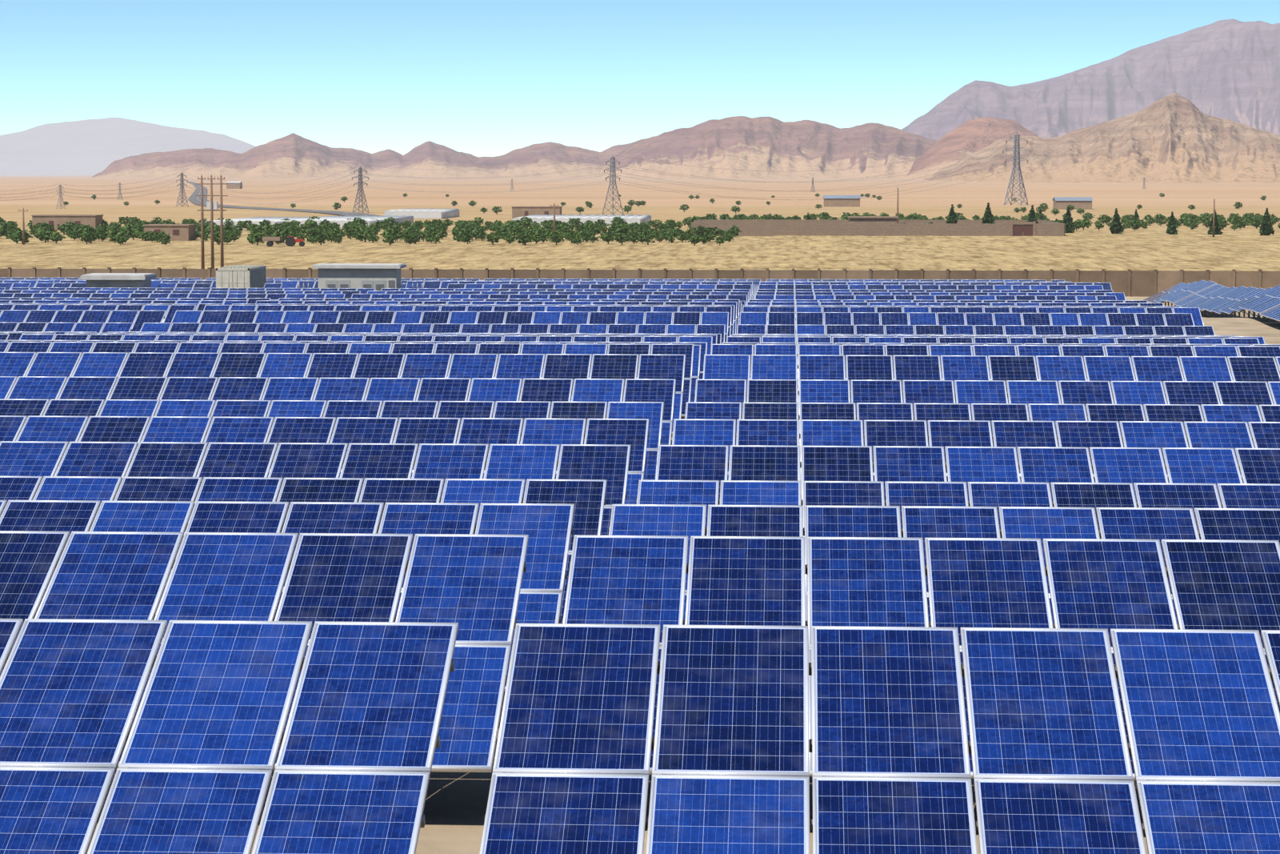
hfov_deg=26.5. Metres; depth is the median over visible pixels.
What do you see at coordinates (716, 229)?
orchard tree
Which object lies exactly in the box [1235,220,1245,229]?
orchard tree
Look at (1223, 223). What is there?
orchard tree
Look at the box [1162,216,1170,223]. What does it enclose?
orchard tree
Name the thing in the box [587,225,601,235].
orchard tree
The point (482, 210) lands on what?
tree
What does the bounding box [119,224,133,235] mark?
orchard tree
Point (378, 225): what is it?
orchard tree
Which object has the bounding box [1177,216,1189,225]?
orchard tree
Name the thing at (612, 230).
orchard tree
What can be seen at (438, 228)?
orchard tree
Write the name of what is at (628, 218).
greenhouse
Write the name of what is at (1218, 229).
conifer
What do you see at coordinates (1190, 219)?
orchard tree
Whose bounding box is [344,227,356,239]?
orchard tree
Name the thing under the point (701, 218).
orchard tree
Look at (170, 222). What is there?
orchard tree
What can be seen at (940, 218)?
orchard tree
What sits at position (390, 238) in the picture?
orchard tree
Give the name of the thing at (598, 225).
orchard tree
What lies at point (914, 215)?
orchard tree
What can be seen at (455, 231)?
orchard tree
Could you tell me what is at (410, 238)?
orchard tree
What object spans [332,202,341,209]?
tree
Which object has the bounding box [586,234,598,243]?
orchard tree
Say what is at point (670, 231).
orchard tree
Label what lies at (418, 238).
orchard tree
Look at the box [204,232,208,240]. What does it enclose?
orchard tree
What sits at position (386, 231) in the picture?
orchard tree
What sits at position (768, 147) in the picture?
mountain
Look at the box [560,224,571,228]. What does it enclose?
orchard tree
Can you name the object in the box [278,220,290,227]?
orchard tree
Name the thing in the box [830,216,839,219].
orchard tree
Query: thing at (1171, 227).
conifer
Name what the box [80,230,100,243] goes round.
orchard tree
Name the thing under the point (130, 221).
orchard tree
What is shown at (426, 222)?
orchard tree
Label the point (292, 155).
mountain
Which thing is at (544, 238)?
orchard tree
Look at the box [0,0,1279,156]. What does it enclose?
sky
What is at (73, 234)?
orchard tree
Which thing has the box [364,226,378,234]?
orchard tree
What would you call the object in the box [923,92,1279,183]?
tan mountain
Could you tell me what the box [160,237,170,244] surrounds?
orchard tree
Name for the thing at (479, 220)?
orchard tree
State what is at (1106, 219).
orchard tree
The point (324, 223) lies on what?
orchard tree
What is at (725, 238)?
orchard tree
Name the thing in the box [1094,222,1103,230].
orchard tree
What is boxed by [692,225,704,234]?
orchard tree
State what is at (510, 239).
orchard tree
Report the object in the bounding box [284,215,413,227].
greenhouse
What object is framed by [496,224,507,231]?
orchard tree
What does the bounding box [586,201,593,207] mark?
tree
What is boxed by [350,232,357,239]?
orchard tree
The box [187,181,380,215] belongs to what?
desert road
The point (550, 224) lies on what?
orchard tree
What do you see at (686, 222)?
orchard tree
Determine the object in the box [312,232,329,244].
orchard tree
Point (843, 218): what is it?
orchard tree
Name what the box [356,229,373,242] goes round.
orchard tree
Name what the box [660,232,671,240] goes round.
orchard tree
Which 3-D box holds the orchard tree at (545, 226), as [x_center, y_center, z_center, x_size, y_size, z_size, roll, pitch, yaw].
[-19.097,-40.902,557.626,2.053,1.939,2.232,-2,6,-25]
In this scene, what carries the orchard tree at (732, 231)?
on the ground
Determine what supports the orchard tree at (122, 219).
on the ground
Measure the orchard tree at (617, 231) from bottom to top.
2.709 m
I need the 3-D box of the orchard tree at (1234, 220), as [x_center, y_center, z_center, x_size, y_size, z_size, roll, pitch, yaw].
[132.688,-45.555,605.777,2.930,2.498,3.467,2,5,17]
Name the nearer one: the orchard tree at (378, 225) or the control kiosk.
the control kiosk
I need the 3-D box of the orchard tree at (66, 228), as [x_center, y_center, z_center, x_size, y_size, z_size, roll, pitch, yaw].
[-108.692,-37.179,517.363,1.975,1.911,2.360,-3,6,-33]
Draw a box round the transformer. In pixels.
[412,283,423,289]
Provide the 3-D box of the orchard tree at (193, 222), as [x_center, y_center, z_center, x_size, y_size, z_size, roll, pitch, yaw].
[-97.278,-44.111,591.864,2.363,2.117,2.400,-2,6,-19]
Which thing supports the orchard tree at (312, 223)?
on the ground
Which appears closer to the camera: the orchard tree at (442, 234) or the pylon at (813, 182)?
the orchard tree at (442, 234)
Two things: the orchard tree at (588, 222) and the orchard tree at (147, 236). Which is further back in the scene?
the orchard tree at (588, 222)
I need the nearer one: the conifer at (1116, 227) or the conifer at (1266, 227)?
the conifer at (1266, 227)
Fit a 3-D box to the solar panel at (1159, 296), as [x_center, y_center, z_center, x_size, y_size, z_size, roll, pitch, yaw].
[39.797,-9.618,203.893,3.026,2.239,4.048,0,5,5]
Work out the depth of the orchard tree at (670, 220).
570.32 m
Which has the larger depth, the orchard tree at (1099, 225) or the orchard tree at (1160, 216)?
the orchard tree at (1160, 216)
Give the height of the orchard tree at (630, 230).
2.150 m
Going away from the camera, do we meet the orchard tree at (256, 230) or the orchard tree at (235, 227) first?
the orchard tree at (256, 230)
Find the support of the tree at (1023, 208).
on the ground
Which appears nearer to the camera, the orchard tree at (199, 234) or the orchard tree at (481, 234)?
the orchard tree at (481, 234)
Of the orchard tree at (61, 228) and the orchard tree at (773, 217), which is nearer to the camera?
the orchard tree at (61, 228)
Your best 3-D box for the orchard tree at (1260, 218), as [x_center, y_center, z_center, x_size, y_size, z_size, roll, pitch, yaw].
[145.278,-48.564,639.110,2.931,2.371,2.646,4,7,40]
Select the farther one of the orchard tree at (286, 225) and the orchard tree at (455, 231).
the orchard tree at (286, 225)
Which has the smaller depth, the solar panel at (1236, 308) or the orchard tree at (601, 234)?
the solar panel at (1236, 308)
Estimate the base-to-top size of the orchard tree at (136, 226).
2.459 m
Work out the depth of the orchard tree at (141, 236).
472.63 m
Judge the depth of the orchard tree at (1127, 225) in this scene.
556.75 m
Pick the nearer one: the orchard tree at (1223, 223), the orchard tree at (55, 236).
the orchard tree at (55, 236)
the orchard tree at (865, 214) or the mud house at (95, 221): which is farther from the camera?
the orchard tree at (865, 214)
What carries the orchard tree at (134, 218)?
on the ground
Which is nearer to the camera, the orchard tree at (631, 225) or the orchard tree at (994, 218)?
the orchard tree at (631, 225)
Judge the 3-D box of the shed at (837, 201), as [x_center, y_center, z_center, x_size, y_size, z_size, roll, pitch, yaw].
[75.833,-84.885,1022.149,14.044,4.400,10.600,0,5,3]
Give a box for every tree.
[0,225,16,238]
[3,220,17,224]
[9,232,19,243]
[12,229,33,243]
[26,220,31,228]
[28,228,36,235]
[30,223,39,228]
[33,229,43,240]
[35,229,52,242]
[36,222,54,228]
[40,227,57,233]
[48,232,65,243]
[56,223,71,235]
[62,226,72,234]
[66,221,76,227]
[67,230,80,239]
[76,228,83,239]
[78,227,96,235]
[80,224,93,228]
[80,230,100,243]
[80,232,92,243]
[93,228,110,239]
[96,223,105,227]
[96,229,109,240]
[102,220,107,227]
[105,230,118,242]
[108,223,121,231]
[111,221,122,226]
[112,231,130,243]
[115,236,124,244]
[118,216,131,224]
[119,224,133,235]
[122,224,138,228]
[126,216,139,223]
[126,228,139,239]
[127,219,137,224]
[135,220,147,226]
[135,229,143,239]
[137,225,143,230]
[137,231,148,240]
[144,231,157,241]
[150,216,162,223]
[151,233,159,240]
[154,230,171,243]
[160,220,169,223]
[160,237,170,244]
[163,218,175,223]
[180,218,188,223]
[187,219,196,223]
[195,230,207,238]
[196,224,208,233]
[204,224,216,234]
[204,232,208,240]
[208,230,227,244]
[213,228,223,232]
[220,224,232,231]
[223,229,234,235]
[224,218,232,227]
[224,235,233,243]
[229,232,240,241]
[231,224,242,233]
[233,229,242,235]
[241,220,251,230]
[246,224,251,231]
[248,225,265,232]
[248,231,265,244]
[252,228,263,234]
[259,219,271,226]
[262,224,271,232]
[264,228,276,236]
[270,231,285,243]
[271,222,279,228]
[276,226,290,232]
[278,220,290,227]
[278,228,292,243]
[280,223,295,229]
[282,221,297,225]
[286,224,299,231]
[288,229,299,237]
[290,220,301,225]
[296,232,307,240]
[297,223,309,233]
[302,228,319,243]
[305,220,317,228]
[308,216,319,219]
[308,236,316,243]
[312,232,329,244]
[314,225,326,232]
[317,220,328,226]
[319,225,336,232]
[325,224,339,229]
[328,228,340,240]
[328,232,343,242]
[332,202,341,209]
[334,236,342,242]
[337,229,345,236]
[340,196,347,202]
[341,223,356,231]
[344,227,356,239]
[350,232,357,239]
[352,217,366,223]
[353,224,363,231]
[354,218,367,225]
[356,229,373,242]
[360,224,371,231]
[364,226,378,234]
[365,234,379,243]
[372,221,383,229]
[380,224,390,229]
[380,229,389,239]
[382,234,396,244]
[383,228,401,239]
[384,216,395,225]
[387,224,399,231]
[393,221,402,227]
[398,229,412,243]
[400,220,411,228]
[400,225,417,232]
[401,227,418,235]
[402,232,418,243]
[412,220,426,228]
[412,234,420,243]
[416,230,429,241]
[422,220,431,226]
[423,234,431,242]
[424,225,438,234]
[424,227,438,235]
[427,220,439,225]
[427,223,442,232]
[429,234,441,243]
[436,223,447,231]
[436,230,447,239]
[440,218,453,227]
[451,200,457,205]
[451,226,463,235]
[452,234,461,241]
[456,229,472,237]
[457,220,470,226]
[457,222,469,227]
[462,233,473,243]
[464,224,475,228]
[468,200,476,206]
[468,225,481,230]
[470,216,483,225]
[471,222,479,226]
[471,228,481,239]
[476,230,487,240]
[480,207,487,211]
[481,225,488,230]
[484,220,493,226]
[485,232,501,244]
[488,224,495,231]
[491,220,503,225]
[491,223,503,231]
[492,206,502,214]
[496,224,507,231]
[496,228,509,238]
[500,232,507,239]
[501,221,513,229]
[501,232,515,243]
[506,223,522,230]
[506,236,515,243]
[507,225,519,235]
[508,220,520,224]
[514,229,535,244]
[516,231,535,245]
[519,216,532,223]
[520,220,531,226]
[525,228,537,235]
[530,222,541,227]
[530,225,540,230]
[530,233,542,243]
[535,226,546,233]
[535,230,546,235]
[538,235,548,243]
[540,220,551,225]
[541,223,551,228]
[544,228,552,231]
[547,220,560,228]
[548,231,559,240]
[548,232,564,244]
[552,225,567,232]
[557,226,575,239]
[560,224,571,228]
[564,232,575,238]
[568,222,576,227]
[568,235,576,243]
[570,217,583,227]
[572,225,586,231]
[572,236,583,244]
[574,230,590,241]
[576,206,583,213]
[579,223,592,228]
[579,229,595,242]
[584,220,594,223]
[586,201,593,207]
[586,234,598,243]
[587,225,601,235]
[593,219,609,227]
[594,223,603,230]
[598,225,607,231]
[598,231,609,236]
[600,231,615,243]
[607,226,624,233]
[609,221,620,226]
[610,216,623,222]
[612,227,627,241]
[613,217,627,225]
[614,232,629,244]
[618,224,631,232]
[622,205,631,212]
[626,228,638,235]
[627,199,634,206]
[627,223,634,229]
[628,233,639,243]
[632,224,645,231]
[634,200,642,206]
[636,228,647,232]
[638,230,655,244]
[641,224,651,230]
[646,228,659,233]
[649,219,662,228]
[651,230,660,237]
[655,234,664,242]
[656,223,672,231]
[659,228,674,239]
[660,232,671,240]
[664,219,676,225]
[666,221,676,227]
[667,236,675,243]
[672,227,679,237]
[676,220,683,227]
[676,229,683,235]
[676,233,687,242]
[679,204,689,211]
[682,216,693,227]
[682,230,694,238]
[688,234,702,245]
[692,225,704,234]
[696,216,707,219]
[696,232,711,243]
[704,226,721,237]
[704,232,716,241]
[705,213,717,218]
[713,236,724,244]
[718,229,726,236]
[719,213,729,219]
[722,235,728,243]
[724,229,735,235]
[725,235,733,242]
[728,224,741,236]
[731,205,740,213]
[735,214,743,219]
[742,215,752,219]
[750,213,758,219]
[756,215,766,219]
[764,215,771,219]
[765,213,775,219]
[776,214,784,219]
[791,215,800,219]
[809,213,819,219]
[815,204,822,209]
[820,212,831,219]
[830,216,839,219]
[839,212,852,218]
[840,214,849,219]
[861,212,870,215]
[880,212,888,215]
[909,212,919,219]
[916,215,925,219]
[936,216,944,219]
[957,215,966,219]
[992,216,1002,219]
[1001,216,1011,219]
[1014,207,1019,211]
[1019,207,1026,211]
[1020,214,1027,219]
[1036,206,1046,211]
[1036,213,1047,219]
[1040,202,1047,206]
[1051,208,1059,215]
[1068,204,1075,211]
[1073,220,1082,231]
[1076,208,1085,214]
[1076,219,1091,229]
[1081,212,1095,219]
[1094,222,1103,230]
[1096,214,1107,223]
[1100,215,1111,224]
[1120,214,1131,219]
[1120,221,1130,231]
[1128,220,1142,230]
[1140,220,1149,228]
[1143,214,1151,220]
[1145,216,1155,225]
[1153,213,1165,219]
[1156,219,1164,225]
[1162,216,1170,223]
[1165,220,1179,227]
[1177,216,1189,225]
[1183,216,1194,222]
[1187,212,1198,219]
[1187,220,1199,227]
[1188,204,1195,210]
[1188,224,1195,229]
[1195,213,1207,221]
[1199,216,1211,227]
[1218,219,1229,229]
[1228,212,1240,217]
[1228,216,1239,224]
[1229,224,1238,230]
[1233,201,1242,208]
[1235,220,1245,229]
[1236,217,1252,227]
[1242,212,1254,219]
[1246,215,1257,223]
[1249,219,1261,228]
[1254,215,1263,222]
[1268,213,1275,219]
[1272,216,1279,223]
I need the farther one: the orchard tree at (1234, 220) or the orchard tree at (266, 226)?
the orchard tree at (1234, 220)
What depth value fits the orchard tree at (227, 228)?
498.19 m
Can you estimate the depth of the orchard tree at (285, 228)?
497.60 m
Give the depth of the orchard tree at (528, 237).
441.25 m
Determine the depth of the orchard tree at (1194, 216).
659.38 m
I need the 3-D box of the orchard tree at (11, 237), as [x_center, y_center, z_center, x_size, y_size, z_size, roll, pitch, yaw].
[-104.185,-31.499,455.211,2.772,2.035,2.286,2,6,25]
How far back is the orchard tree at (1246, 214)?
674.87 m
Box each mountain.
[0,116,255,175]
[92,132,633,178]
[600,116,938,178]
[901,18,1279,139]
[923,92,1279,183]
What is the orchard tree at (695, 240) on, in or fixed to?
on the ground
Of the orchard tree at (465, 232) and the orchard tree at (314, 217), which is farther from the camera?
the orchard tree at (314, 217)
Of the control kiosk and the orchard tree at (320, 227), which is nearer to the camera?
the control kiosk
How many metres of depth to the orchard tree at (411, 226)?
492.22 m
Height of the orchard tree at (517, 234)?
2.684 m
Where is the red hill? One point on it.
(972, 133)
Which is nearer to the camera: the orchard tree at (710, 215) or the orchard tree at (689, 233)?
the orchard tree at (689, 233)
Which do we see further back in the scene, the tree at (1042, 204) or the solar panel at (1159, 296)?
the tree at (1042, 204)
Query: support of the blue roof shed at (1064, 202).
on the ground
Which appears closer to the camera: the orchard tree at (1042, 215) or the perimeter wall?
the perimeter wall
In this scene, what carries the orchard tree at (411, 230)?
on the ground
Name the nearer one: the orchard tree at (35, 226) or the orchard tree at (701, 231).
the orchard tree at (701, 231)
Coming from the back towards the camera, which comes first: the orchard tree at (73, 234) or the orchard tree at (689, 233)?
the orchard tree at (689, 233)
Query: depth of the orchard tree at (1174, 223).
564.94 m
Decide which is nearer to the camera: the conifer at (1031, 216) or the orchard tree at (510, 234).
the orchard tree at (510, 234)
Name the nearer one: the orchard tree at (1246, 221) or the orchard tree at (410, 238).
the orchard tree at (410, 238)
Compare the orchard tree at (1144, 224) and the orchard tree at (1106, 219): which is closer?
the orchard tree at (1144, 224)
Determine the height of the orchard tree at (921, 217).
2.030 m
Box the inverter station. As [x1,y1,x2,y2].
[312,263,406,290]
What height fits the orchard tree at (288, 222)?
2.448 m
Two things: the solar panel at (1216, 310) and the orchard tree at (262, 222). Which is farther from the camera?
the orchard tree at (262, 222)
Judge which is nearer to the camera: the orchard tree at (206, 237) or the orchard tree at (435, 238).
the orchard tree at (435, 238)
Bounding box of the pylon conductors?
[0,132,1026,203]
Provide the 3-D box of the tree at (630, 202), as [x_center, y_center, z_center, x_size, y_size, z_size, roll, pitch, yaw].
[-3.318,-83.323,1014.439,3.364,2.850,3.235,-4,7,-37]
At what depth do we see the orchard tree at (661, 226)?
521.27 m
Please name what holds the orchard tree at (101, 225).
on the ground
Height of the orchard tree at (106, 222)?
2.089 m
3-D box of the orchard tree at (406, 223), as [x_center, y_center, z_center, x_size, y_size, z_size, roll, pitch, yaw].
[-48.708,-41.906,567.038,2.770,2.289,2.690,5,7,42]
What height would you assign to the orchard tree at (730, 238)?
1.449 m
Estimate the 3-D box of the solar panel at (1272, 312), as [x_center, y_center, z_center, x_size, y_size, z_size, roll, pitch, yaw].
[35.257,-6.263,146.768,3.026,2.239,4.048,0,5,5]
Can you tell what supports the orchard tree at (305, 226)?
on the ground
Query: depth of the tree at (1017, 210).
836.45 m
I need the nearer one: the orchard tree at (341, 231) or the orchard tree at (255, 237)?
the orchard tree at (255, 237)
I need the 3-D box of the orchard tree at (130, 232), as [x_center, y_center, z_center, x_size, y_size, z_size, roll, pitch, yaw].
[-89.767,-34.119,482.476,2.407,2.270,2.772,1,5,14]
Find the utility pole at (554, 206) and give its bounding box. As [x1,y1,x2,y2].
[549,204,559,231]
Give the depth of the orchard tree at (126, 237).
449.50 m
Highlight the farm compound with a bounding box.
[691,216,1064,235]
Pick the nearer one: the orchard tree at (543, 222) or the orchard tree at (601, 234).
the orchard tree at (601, 234)
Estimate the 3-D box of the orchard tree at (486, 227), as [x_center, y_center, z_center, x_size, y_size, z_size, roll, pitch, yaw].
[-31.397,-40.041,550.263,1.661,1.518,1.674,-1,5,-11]
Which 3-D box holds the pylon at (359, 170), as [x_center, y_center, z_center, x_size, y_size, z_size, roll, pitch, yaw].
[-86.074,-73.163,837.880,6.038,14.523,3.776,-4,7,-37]
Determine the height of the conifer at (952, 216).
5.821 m
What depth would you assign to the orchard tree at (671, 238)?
456.41 m
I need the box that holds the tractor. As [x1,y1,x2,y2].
[262,236,304,246]
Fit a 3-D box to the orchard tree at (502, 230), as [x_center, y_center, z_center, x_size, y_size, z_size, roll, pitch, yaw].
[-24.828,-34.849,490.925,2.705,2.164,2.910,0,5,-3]
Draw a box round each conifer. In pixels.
[945,204,958,223]
[981,202,995,223]
[1025,204,1038,224]
[1063,206,1075,232]
[1109,208,1123,233]
[1132,208,1139,219]
[1165,211,1177,234]
[1207,209,1223,234]
[1258,208,1274,235]
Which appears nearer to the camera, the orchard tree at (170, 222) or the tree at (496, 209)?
the orchard tree at (170, 222)
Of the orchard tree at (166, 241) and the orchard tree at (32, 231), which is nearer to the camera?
the orchard tree at (166, 241)
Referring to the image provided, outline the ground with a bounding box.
[0,175,1279,853]
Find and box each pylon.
[56,184,65,208]
[116,182,123,199]
[176,172,188,206]
[352,165,368,212]
[601,156,623,214]
[810,177,815,191]
[1002,132,1031,204]
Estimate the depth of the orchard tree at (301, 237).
468.90 m
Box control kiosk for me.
[80,272,156,287]
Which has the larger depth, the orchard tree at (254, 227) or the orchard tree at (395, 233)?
the orchard tree at (254, 227)
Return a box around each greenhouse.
[200,216,321,228]
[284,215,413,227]
[384,208,459,218]
[512,214,651,226]
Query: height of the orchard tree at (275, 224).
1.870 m
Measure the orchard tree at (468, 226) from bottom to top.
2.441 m
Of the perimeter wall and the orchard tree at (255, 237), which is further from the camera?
the orchard tree at (255, 237)
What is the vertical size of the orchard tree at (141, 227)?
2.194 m
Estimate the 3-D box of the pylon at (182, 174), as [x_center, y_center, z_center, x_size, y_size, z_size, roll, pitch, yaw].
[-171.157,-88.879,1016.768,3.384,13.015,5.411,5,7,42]
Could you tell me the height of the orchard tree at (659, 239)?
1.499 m
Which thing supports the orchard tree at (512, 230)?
on the ground
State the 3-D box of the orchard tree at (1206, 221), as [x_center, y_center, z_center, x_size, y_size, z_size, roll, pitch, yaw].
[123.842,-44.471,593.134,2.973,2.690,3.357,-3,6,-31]
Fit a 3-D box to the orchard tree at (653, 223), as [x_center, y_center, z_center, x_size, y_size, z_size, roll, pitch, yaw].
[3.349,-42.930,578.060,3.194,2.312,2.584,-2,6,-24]
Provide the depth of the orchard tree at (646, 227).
536.03 m
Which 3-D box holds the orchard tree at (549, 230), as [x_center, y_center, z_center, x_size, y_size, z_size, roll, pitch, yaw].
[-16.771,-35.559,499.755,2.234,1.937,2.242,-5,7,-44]
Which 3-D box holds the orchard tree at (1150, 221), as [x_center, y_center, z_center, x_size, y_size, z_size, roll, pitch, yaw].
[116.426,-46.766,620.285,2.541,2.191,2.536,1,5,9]
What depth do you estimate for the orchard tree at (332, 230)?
471.31 m
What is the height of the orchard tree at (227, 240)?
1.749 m
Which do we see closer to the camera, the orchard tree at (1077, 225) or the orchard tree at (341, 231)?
the orchard tree at (341, 231)
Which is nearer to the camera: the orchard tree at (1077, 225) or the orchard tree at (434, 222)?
the orchard tree at (1077, 225)
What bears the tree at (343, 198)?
on the ground
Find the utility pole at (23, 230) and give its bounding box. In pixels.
[18,208,27,244]
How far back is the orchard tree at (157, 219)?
604.66 m
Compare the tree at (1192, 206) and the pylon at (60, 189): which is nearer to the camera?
the tree at (1192, 206)
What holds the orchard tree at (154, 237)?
on the ground
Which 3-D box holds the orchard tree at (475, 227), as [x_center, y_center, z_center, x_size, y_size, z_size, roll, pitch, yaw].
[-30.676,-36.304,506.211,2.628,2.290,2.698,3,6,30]
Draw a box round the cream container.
[216,264,266,287]
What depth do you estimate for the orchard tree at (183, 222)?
604.60 m
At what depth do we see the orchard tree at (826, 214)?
672.86 m
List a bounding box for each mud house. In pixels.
[31,214,103,230]
[143,224,196,240]
[511,206,562,218]
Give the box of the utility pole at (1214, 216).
[1212,198,1219,236]
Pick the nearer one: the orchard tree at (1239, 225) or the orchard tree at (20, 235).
the orchard tree at (20, 235)
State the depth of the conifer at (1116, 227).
533.03 m
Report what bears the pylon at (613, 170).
on the ground
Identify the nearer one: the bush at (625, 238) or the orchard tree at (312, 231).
the bush at (625, 238)
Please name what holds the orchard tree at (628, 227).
on the ground
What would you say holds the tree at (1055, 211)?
on the ground
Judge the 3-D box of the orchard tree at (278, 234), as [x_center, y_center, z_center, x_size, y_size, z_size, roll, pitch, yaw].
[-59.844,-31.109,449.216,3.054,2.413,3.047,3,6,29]
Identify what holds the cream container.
on the ground
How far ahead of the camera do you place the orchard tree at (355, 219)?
587.38 m
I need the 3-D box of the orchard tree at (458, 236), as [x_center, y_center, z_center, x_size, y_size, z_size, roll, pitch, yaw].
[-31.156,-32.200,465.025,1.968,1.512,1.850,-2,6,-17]
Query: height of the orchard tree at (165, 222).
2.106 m
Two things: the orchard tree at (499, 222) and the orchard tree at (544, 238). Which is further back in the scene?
the orchard tree at (499, 222)
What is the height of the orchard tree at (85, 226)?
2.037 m
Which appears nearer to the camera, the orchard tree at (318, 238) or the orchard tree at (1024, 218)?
the orchard tree at (318, 238)
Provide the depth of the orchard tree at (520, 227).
518.71 m
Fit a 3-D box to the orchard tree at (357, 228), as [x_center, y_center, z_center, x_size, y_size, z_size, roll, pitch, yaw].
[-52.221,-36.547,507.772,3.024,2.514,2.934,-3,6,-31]
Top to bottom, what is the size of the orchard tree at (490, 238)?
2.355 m
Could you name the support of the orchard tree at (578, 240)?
on the ground
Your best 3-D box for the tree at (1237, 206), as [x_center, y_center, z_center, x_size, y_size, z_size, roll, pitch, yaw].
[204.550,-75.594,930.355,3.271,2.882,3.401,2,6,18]
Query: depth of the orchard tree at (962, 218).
657.50 m
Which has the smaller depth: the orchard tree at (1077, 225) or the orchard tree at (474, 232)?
the orchard tree at (474, 232)
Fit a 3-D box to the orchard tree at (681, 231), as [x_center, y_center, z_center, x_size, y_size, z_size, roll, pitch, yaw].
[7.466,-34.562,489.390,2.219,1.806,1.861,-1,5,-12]
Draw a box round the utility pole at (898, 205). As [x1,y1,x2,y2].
[896,186,904,223]
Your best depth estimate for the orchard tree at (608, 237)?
450.38 m
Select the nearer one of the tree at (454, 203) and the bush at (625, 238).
the bush at (625, 238)
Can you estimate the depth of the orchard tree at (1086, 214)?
683.34 m
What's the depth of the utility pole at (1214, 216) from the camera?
505.00 m
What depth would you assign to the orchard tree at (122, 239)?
445.25 m
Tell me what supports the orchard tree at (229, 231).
on the ground
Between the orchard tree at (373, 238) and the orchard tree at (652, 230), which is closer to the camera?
the orchard tree at (373, 238)
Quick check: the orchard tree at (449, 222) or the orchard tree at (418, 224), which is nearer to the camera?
the orchard tree at (418, 224)
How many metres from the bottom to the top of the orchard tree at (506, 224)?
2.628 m
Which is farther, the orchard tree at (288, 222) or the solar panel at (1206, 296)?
the orchard tree at (288, 222)
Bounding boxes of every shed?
[226,181,242,188]
[823,195,860,206]
[1052,196,1092,209]
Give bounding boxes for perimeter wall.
[0,267,1279,296]
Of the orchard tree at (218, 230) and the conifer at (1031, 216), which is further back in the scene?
the conifer at (1031, 216)
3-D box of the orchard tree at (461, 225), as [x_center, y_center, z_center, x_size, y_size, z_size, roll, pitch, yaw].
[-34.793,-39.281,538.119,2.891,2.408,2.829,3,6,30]
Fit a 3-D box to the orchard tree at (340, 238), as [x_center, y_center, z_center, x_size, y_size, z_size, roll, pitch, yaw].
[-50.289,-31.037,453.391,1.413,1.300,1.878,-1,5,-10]
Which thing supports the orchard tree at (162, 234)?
on the ground
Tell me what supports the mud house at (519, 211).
on the ground
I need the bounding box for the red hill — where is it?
[902,116,1039,179]
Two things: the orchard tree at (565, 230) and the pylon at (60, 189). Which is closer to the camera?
the orchard tree at (565, 230)
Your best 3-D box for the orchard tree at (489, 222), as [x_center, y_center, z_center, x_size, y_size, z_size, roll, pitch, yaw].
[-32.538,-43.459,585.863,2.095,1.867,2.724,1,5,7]
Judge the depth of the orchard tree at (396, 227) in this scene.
508.28 m
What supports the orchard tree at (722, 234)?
on the ground
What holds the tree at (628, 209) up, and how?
on the ground
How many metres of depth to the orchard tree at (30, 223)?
569.78 m
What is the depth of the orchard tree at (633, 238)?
450.68 m
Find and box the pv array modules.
[0,277,1279,853]
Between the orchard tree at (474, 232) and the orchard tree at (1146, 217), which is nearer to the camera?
the orchard tree at (474, 232)
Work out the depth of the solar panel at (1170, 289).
208.62 m
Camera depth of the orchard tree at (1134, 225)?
564.78 m
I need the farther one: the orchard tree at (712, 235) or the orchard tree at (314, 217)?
the orchard tree at (314, 217)
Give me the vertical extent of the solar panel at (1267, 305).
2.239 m
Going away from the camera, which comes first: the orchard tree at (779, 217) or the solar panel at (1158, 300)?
the solar panel at (1158, 300)
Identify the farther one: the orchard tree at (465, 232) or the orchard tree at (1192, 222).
the orchard tree at (1192, 222)
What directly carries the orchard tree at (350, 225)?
on the ground
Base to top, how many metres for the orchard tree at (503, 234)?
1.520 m

